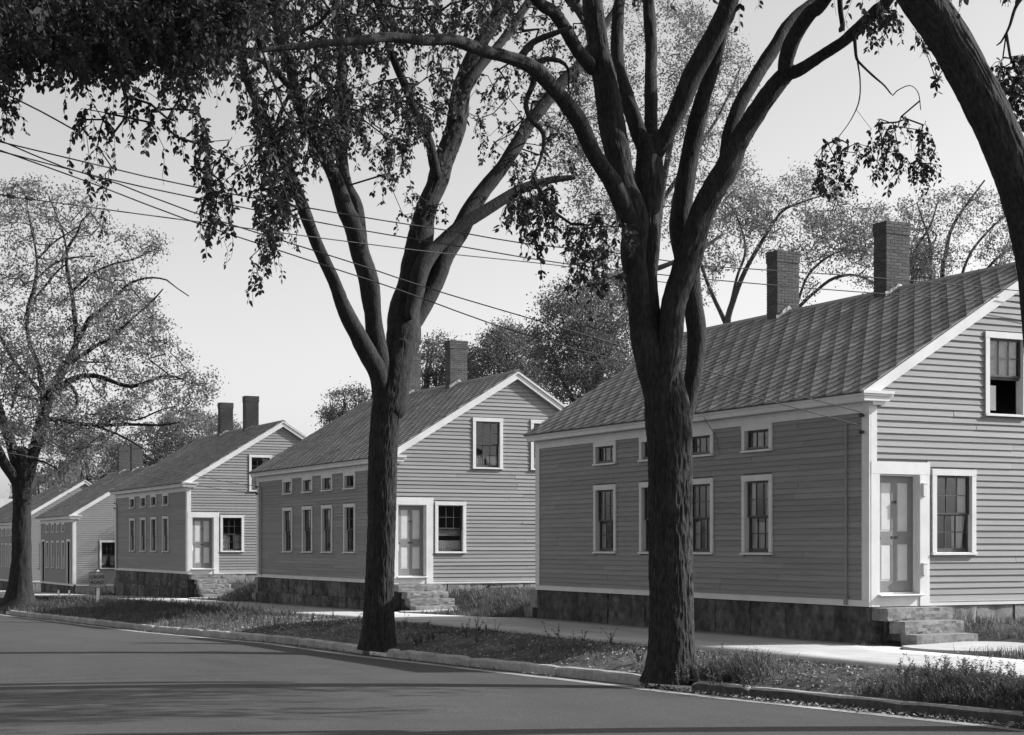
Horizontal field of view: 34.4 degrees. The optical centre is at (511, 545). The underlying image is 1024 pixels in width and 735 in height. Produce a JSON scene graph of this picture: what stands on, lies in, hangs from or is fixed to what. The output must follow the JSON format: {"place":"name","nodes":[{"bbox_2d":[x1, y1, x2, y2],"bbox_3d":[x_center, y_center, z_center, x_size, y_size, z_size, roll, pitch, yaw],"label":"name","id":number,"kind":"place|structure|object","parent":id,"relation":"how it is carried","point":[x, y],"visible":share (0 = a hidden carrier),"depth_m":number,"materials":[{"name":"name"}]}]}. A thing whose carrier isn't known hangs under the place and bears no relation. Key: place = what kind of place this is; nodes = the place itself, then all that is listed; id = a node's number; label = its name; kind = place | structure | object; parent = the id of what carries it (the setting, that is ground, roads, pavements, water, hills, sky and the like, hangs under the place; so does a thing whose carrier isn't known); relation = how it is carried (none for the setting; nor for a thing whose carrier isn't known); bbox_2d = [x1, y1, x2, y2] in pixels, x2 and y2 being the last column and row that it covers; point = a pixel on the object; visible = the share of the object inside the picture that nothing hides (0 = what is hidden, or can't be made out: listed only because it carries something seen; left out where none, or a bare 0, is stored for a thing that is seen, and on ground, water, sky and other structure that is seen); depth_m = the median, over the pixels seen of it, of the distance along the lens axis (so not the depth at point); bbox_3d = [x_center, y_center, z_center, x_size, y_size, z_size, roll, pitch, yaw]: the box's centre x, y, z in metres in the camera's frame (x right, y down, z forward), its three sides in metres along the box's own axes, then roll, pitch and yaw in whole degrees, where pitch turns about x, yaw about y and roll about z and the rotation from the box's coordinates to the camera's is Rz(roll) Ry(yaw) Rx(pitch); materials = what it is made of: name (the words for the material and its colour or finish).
{"place":"outdoors","nodes":[
{"label":"outdoors","id":0,"kind":"place"},
{"bbox_2d":[0,613,1023,734],"bbox_3d":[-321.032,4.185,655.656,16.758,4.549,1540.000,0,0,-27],"label":"road","id":1,"kind":"structure","parent":0,"point":[58,678],"depth_m":22.51,"materials":[{"name":"grey asphalt"}]},
{"bbox_2d":[0,610,1023,725],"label":"kerb","id":2,"kind":"structure","parent":1,"relation":"on","point":[988,714],"depth_m":27.26,"materials":[{"name":"concrete"}]},
{"bbox_2d":[0,614,1023,731],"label":"gutter strip","id":3,"kind":"object","parent":1,"relation":"on","point":[943,721],"visible":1,"depth_m":25.57,"materials":[{"name":"grey concrete"}]},
{"bbox_2d":[0,590,1023,677],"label":"pavement","id":4,"kind":"structure","parent":0,"point":[845,653],"depth_m":31.31,"materials":[{"name":"concrete"}]},
{"bbox_2d":[0,594,1023,710],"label":"verge","id":5,"kind":"structure","parent":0,"point":[627,664],"depth_m":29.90,"materials":[{"name":"grey plant"}]},
{"bbox_2d":[89,570,105,602],"bbox_3d":[-16.011,1.738,63.935,0.624,1.572,0.097,0,0,-12],"label":"road sign","id":6,"kind":"object","parent":5,"relation":"on","point":[97,579],"visible":1,"depth_m":63.90,"materials":[{"name":"white paint"}]},
{"bbox_2d":[0,172,228,610],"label":"elm tree","id":7,"kind":"object","parent":5,"relation":"on","point":[19,471],"visible":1,"depth_m":64.89,"materials":[{"name":"grey plant"}]},
{"bbox_2d":[220,0,611,651],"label":"elm tree","id":8,"kind":"object","parent":5,"relation":"on","point":[388,358],"visible":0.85,"depth_m":33.10,"materials":[{"name":"black plant"}]},
{"bbox_2d":[0,0,951,685],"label":"elm tree","id":9,"kind":"object","parent":5,"relation":"on","point":[186,44],"visible":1,"depth_m":24.61,"materials":[{"name":"black plant"}]},
{"bbox_2d":[35,594,1023,704],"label":"weeds","id":10,"kind":"object","parent":5,"relation":"on","point":[945,665],"visible":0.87,"depth_m":25.04,"materials":[{"name":"grey plant"}]},
{"bbox_2d":[38,615,1023,729],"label":"fallen leaves","id":11,"kind":"object","parent":5,"relation":"on","point":[838,705],"visible":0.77,"depth_m":25.26,"materials":[{"name":"grey plant"}]},
{"bbox_2d":[856,0,1023,714],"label":"elm tree","id":12,"kind":"object","parent":5,"relation":"on","point":[981,90],"visible":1,"depth_m":18.44,"materials":[{"name":"black plant"}]},
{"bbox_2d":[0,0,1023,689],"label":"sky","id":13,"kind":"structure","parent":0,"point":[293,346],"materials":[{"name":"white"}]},
{"bbox_2d":[34,578,1023,659],"bbox_3d":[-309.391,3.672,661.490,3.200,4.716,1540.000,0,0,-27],"label":"yard","id":14,"kind":"structure","parent":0,"point":[889,643],"depth_m":43.13,"materials":[{"name":"grey plant"}]},
{"bbox_2d":[399,609,453,613],"bbox_3d":[-2.117,1.987,47.878,2.100,0.270,2.079,0,0,-27],"label":"step pad","id":15,"kind":"object","parent":14,"relation":"on","point":[416,611],"visible":0.22,"depth_m":47.44,"materials":[{"name":"concrete"}]},
{"bbox_2d":[902,641,1023,654],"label":"step pad","id":16,"kind":"object","parent":14,"relation":"on","point":[961,648],"visible":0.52,"depth_m":27.85,"materials":[{"name":"concrete"}]},
{"bbox_2d":[249,583,1023,627],"bbox_3d":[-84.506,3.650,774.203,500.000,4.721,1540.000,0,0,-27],"label":"ground","id":17,"kind":"structure","parent":0,"point":[994,623],"depth_m":30.10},
{"bbox_2d":[0,499,12,507],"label":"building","id":18,"kind":"structure","parent":17,"relation":"on","point":[3,502],"depth_m":151.47,"materials":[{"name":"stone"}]},
{"bbox_2d":[0,477,36,515],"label":"clapboard house","id":19,"kind":"structure","parent":17,"relation":"on","point":[6,508],"depth_m":122.08,"materials":[{"name":"paint"}]},
{"bbox_2d":[7,467,57,498],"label":"background tree","id":20,"kind":"object","parent":17,"relation":"on","point":[45,484],"visible":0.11,"depth_m":172.63,"materials":[{"name":"grey plant"}]},
{"bbox_2d":[0,459,91,589],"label":"clapboard house","id":21,"kind":"structure","parent":17,"relation":"on","point":[46,500],"depth_m":106.52,"materials":[{"name":"paint"}]},
{"bbox_2d":[1,543,3,566],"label":"window","id":22,"kind":"structure","parent":21,"relation":"in","point":[2,544],"depth_m":109.46,"materials":[{"name":"white paint"}]},
{"bbox_2d":[5,543,7,566],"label":"window","id":23,"kind":"structure","parent":21,"relation":"in","point":[6,544],"depth_m":108.13,"materials":[{"name":"white paint"}]},
{"bbox_2d":[9,543,11,567],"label":"window","id":24,"kind":"structure","parent":21,"relation":"in","point":[10,544],"depth_m":106.87,"materials":[{"name":"white paint"}]},
{"bbox_2d":[34,418,116,488],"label":"background tree","id":25,"kind":"object","parent":17,"relation":"on","point":[100,472],"visible":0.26,"depth_m":134.21,"materials":[{"name":"grey plant"}]},
{"bbox_2d":[35,444,148,593],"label":"clapboard house","id":26,"kind":"structure","parent":17,"relation":"on","point":[77,538],"depth_m":91.26,"materials":[{"name":"paint"}]},
{"bbox_2d":[45,541,48,567],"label":"window","id":27,"kind":"structure","parent":26,"relation":"in","point":[47,542],"depth_m":96.05,"materials":[{"name":"white paint"}]},
{"bbox_2d":[45,523,48,532],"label":"window","id":28,"kind":"structure","parent":26,"relation":"in","point":[47,524],"depth_m":95.91,"materials":[{"name":"white paint"}]},
{"bbox_2d":[51,541,53,567],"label":"window","id":29,"kind":"structure","parent":26,"relation":"in","point":[52,542],"depth_m":94.66,"materials":[{"name":"white paint"}]},
{"bbox_2d":[51,523,53,532],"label":"window","id":30,"kind":"structure","parent":26,"relation":"in","point":[52,524],"depth_m":94.63,"materials":[{"name":"white paint"}]},
{"bbox_2d":[56,541,59,568],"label":"window","id":31,"kind":"structure","parent":26,"relation":"in","point":[57,542],"depth_m":93.37,"materials":[{"name":"white paint"}]},
{"bbox_2d":[56,523,59,531],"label":"window","id":32,"kind":"structure","parent":26,"relation":"in","point":[57,524],"depth_m":93.35,"materials":[{"name":"white paint"}]},
{"bbox_2d":[61,540,64,568],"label":"window","id":33,"kind":"structure","parent":26,"relation":"in","point":[62,541],"depth_m":92.13,"materials":[{"name":"white paint"}]},
{"bbox_2d":[61,522,64,531],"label":"window","id":34,"kind":"structure","parent":26,"relation":"in","point":[62,523],"depth_m":92.13,"materials":[{"name":"white paint"}]},
{"bbox_2d":[99,540,114,568],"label":"window","id":35,"kind":"structure","parent":26,"relation":"in","point":[103,558],"depth_m":90.41,"materials":[{"name":"white paint"}]},
{"bbox_2d":[99,401,242,476],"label":"background tree","id":36,"kind":"object","parent":17,"relation":"on","point":[163,451],"visible":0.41,"depth_m":118.30,"materials":[{"name":"grey plant"}]},
{"bbox_2d":[108,396,306,597],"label":"clapboard house","id":37,"kind":"structure","parent":17,"relation":"on","point":[175,538],"depth_m":71.11,"materials":[{"name":"paint"}]},
{"bbox_2d":[129,518,134,551],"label":"window","id":38,"kind":"structure","parent":37,"relation":"in","point":[131,520],"depth_m":78.13,"materials":[{"name":"white paint"}]},
{"bbox_2d":[129,497,134,508],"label":"window","id":39,"kind":"structure","parent":37,"relation":"in","point":[131,499],"depth_m":78.13,"materials":[{"name":"white paint"}]},
{"bbox_2d":[139,517,145,551],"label":"window","id":40,"kind":"structure","parent":37,"relation":"in","point":[142,520],"depth_m":76.28,"materials":[{"name":"white paint"}]},
{"bbox_2d":[139,495,145,507],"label":"window","id":41,"kind":"structure","parent":37,"relation":"in","point":[142,498],"depth_m":76.21,"materials":[{"name":"white paint"}]},
{"bbox_2d":[150,517,156,551],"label":"window","id":42,"kind":"structure","parent":37,"relation":"in","point":[153,538],"depth_m":74.59,"materials":[{"name":"white paint"}]},
{"bbox_2d":[150,494,156,506],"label":"window","id":43,"kind":"structure","parent":37,"relation":"in","point":[152,497],"depth_m":74.59,"materials":[{"name":"white paint"}]},
{"bbox_2d":[161,516,168,551],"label":"window","id":44,"kind":"structure","parent":37,"relation":"in","point":[165,525],"depth_m":72.75,"materials":[{"name":"white paint"}]},
{"bbox_2d":[161,493,168,505],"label":"window","id":45,"kind":"structure","parent":37,"relation":"in","point":[164,495],"depth_m":72.75,"materials":[{"name":"white paint"}]},
{"bbox_2d":[192,518,211,567],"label":"door","id":46,"kind":"structure","parent":37,"relation":"in","point":[201,527],"depth_m":69.74,"materials":[{"name":"paint"}]},
{"bbox_2d":[220,515,244,551],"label":"window","id":47,"kind":"structure","parent":37,"relation":"in","point":[238,539],"depth_m":70.27,"materials":[{"name":"white paint"}]},
{"bbox_2d":[249,454,271,490],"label":"window","id":48,"kind":"structure","parent":37,"relation":"in","point":[252,480],"depth_m":70.70,"materials":[{"name":"white paint"}]},
{"bbox_2d":[311,376,372,429],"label":"background tree","id":49,"kind":"object","parent":17,"relation":"on","point":[330,413],"visible":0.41,"depth_m":99.43,"materials":[{"name":"grey plant"}]},
{"bbox_2d":[248,340,565,610],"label":"clapboard house","id":50,"kind":"structure","parent":17,"relation":"on","point":[465,509],"depth_m":51.41,"materials":[{"name":"paint"}]},
{"bbox_2d":[0,439,252,485],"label":"utility wire","id":51,"kind":"object","parent":50,"relation":"attached to","point":[122,461],"visible":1,"depth_m":55.42,"materials":[{"name":"black metal"}]},
{"bbox_2d":[0,451,253,492],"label":"utility wire","id":52,"kind":"object","parent":50,"relation":"attached to","point":[120,471],"visible":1,"depth_m":55.34,"materials":[{"name":"black metal"}]},
{"bbox_2d":[281,507,292,552],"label":"window","id":53,"kind":"structure","parent":50,"relation":"in","point":[285,511],"depth_m":58.17,"materials":[{"name":"white paint"}]},
{"bbox_2d":[281,478,292,494],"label":"window","id":54,"kind":"structure","parent":50,"relation":"in","point":[285,482],"depth_m":58.03,"materials":[{"name":"white paint"}]},
{"bbox_2d":[301,506,312,552],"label":"window","id":55,"kind":"structure","parent":50,"relation":"in","point":[305,509],"depth_m":56.33,"materials":[{"name":"white paint"}]},
{"bbox_2d":[301,476,312,492],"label":"window","id":56,"kind":"structure","parent":50,"relation":"in","point":[305,480],"depth_m":56.16,"materials":[{"name":"white paint"}]},
{"bbox_2d":[320,505,332,552],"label":"window","id":57,"kind":"structure","parent":50,"relation":"in","point":[326,518],"depth_m":54.56,"materials":[{"name":"white paint"}]},
{"bbox_2d":[320,474,332,491],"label":"window","id":58,"kind":"structure","parent":50,"relation":"in","point":[324,478],"depth_m":54.44,"materials":[{"name":"white paint"}]},
{"bbox_2d":[342,503,355,552],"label":"window","id":59,"kind":"structure","parent":50,"relation":"in","point":[347,508],"depth_m":52.80,"materials":[{"name":"white paint"}]},
{"bbox_2d":[342,471,355,489],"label":"window","id":60,"kind":"structure","parent":50,"relation":"in","point":[347,476],"depth_m":52.61,"materials":[{"name":"white paint"}]},
{"bbox_2d":[398,506,422,575],"bbox_3d":[-3.059,-0.133,49.790,0.858,2.085,0.095,0,0,-27],"label":"door","id":61,"kind":"structure","parent":50,"relation":"in","point":[410,518],"depth_m":49.80,"materials":[{"name":"paint"}]},
{"bbox_2d":[435,501,466,552],"bbox_3d":[-1.891,-0.540,50.295,1.054,1.570,0.226,0,0,-27],"label":"window","id":62,"kind":"structure","parent":50,"relation":"in","point":[441,546],"depth_m":50.35,"materials":[{"name":"white paint"}]},
{"bbox_2d":[472,417,503,468],"bbox_3d":[-0.769,-3.120,50.857,1.044,1.570,0.226,0,0,-27],"label":"window","id":63,"kind":"structure","parent":50,"relation":"in","point":[493,461],"depth_m":50.91,"materials":[{"name":"white paint"}]},
{"bbox_2d":[530,419,544,469],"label":"window","id":64,"kind":"structure","parent":50,"relation":"in","point":[533,422],"depth_m":51.49,"materials":[{"name":"white paint"}]},
{"bbox_2d":[418,327,487,389],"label":"background tree","id":65,"kind":"object","parent":17,"relation":"on","point":[428,372],"visible":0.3,"depth_m":94.66,"materials":[{"name":"grey plant"}]},
{"bbox_2d":[467,314,555,396],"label":"background tree","id":66,"kind":"object","parent":17,"relation":"on","point":[502,341],"visible":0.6,"depth_m":90.62,"materials":[{"name":"grey plant"}]},
{"bbox_2d":[519,264,634,405],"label":"background tree","id":67,"kind":"object","parent":17,"relation":"on","point":[599,365],"visible":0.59,"depth_m":82.09,"materials":[{"name":"grey plant"}]},
{"bbox_2d":[523,0,778,338],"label":"background tree","id":68,"kind":"object","parent":17,"relation":"on","point":[730,93],"visible":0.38,"depth_m":77.17,"materials":[{"name":"grey plant"}]},
{"bbox_2d":[523,220,1023,646],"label":"clapboard house","id":69,"kind":"structure","parent":17,"relation":"on","point":[896,513],"depth_m":31.73,"materials":[{"name":"paint"}]},
{"bbox_2d":[0,194,666,282],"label":"utility wire","id":70,"kind":"object","parent":69,"relation":"attached to","point":[12,196],"visible":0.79,"depth_m":26.86,"materials":[{"name":"metal"}]},
{"bbox_2d":[0,150,856,424],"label":"utility wire","id":71,"kind":"object","parent":69,"relation":"attached to","point":[399,289],"visible":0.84,"depth_m":24.81,"materials":[{"name":"black metal"}]},
{"bbox_2d":[2,141,859,411],"bbox_3d":[-8.432,-6.273,18.394,36.390,7.843,1.787,0,0,-40],"label":"utility wire","id":72,"kind":"object","parent":69,"relation":"attached to","point":[409,281],"visible":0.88,"depth_m":24.89,"materials":[{"name":"black metal"}]},
{"bbox_2d":[0,142,1018,290],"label":"utility wire","id":73,"kind":"object","parent":69,"relation":"attached to","point":[480,235],"visible":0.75,"depth_m":25.12,"materials":[{"name":"black metal"}]},
{"bbox_2d":[0,151,1019,303],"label":"utility wire","id":74,"kind":"object","parent":69,"relation":"attached to","point":[497,252],"visible":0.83,"depth_m":25.71,"materials":[{"name":"black metal"}]},
{"bbox_2d":[592,484,616,553],"bbox_3d":[2.187,-0.595,37.953,0.226,1.570,1.044,0,0,-27],"label":"window","id":75,"kind":"structure","parent":69,"relation":"in","point":[599,529],"depth_m":38.23,"materials":[{"name":"white paint"}]},
{"bbox_2d":[592,440,616,465],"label":"window","id":76,"kind":"structure","parent":69,"relation":"in","point":[598,447],"depth_m":38.04,"materials":[{"name":"white paint"}]},
{"bbox_2d":[638,437,647,461],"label":"window","id":77,"kind":"structure","parent":69,"relation":"in","point":[642,440],"depth_m":36.47,"materials":[{"name":"white paint"}]},
{"bbox_2d":[638,482,648,553],"bbox_3d":[3.106,-0.595,36.120,0.226,1.570,1.044,0,0,-27],"label":"window","id":78,"kind":"structure","parent":69,"relation":"in","point":[643,486],"depth_m":36.48,"materials":[{"name":"white paint"}]},
{"bbox_2d":[692,478,713,553],"bbox_3d":[3.957,-0.595,34.422,0.226,1.570,1.044,0,0,-27],"label":"window","id":79,"kind":"structure","parent":69,"relation":"in","point":[708,483],"depth_m":34.34,"materials":[{"name":"white paint"}]},
{"bbox_2d":[692,429,713,456],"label":"window","id":80,"kind":"structure","parent":69,"relation":"in","point":[700,434],"depth_m":34.29,"materials":[{"name":"white paint"}]},
{"bbox_2d":[740,474,772,554],"bbox_3d":[4.876,-0.595,32.589,0.226,1.570,1.044,0,0,-27],"label":"window","id":81,"kind":"structure","parent":69,"relation":"in","point":[756,537],"depth_m":32.78,"materials":[{"name":"white paint"}]},
{"bbox_2d":[740,422,772,452],"bbox_3d":[4.874,-2.107,32.588,0.222,0.545,1.044,0,0,-27],"label":"window","id":82,"kind":"structure","parent":69,"relation":"in","point":[751,435],"depth_m":32.71,"materials":[{"name":"white paint"}]},
{"bbox_2d":[880,476,912,591],"bbox_3d":[6.906,-0.197,29.907,0.858,2.085,0.095,0,0,-27],"label":"door","id":83,"kind":"structure","parent":69,"relation":"in","point":[896,493],"depth_m":29.94,"materials":[{"name":"paint"}]},
{"bbox_2d":[931,469,977,554],"bbox_3d":[8.074,-0.605,30.412,1.054,1.570,0.226,0,0,-27],"label":"window","id":84,"kind":"structure","parent":69,"relation":"in","point":[965,480],"depth_m":30.54,"materials":[{"name":"white paint"}]},
{"bbox_2d":[984,331,1023,416],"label":"window","id":85,"kind":"structure","parent":69,"relation":"in","point":[991,337],"depth_m":30.97,"materials":[{"name":"white paint"}]},
{"bbox_2d":[700,157,898,323],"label":"background tree","id":86,"kind":"object","parent":17,"relation":"on","point":[823,221],"visible":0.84,"depth_m":65.17,"materials":[{"name":"grey plant"}]},
{"bbox_2d":[889,180,1014,283],"bbox_3d":[17.160,-6.037,61.959,6.126,16.076,6.715,0,0,11],"label":"background tree","id":87,"kind":"object","parent":17,"relation":"on","point":[921,259],"visible":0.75,"depth_m":61.07,"materials":[{"name":"grey plant"}]}
]}

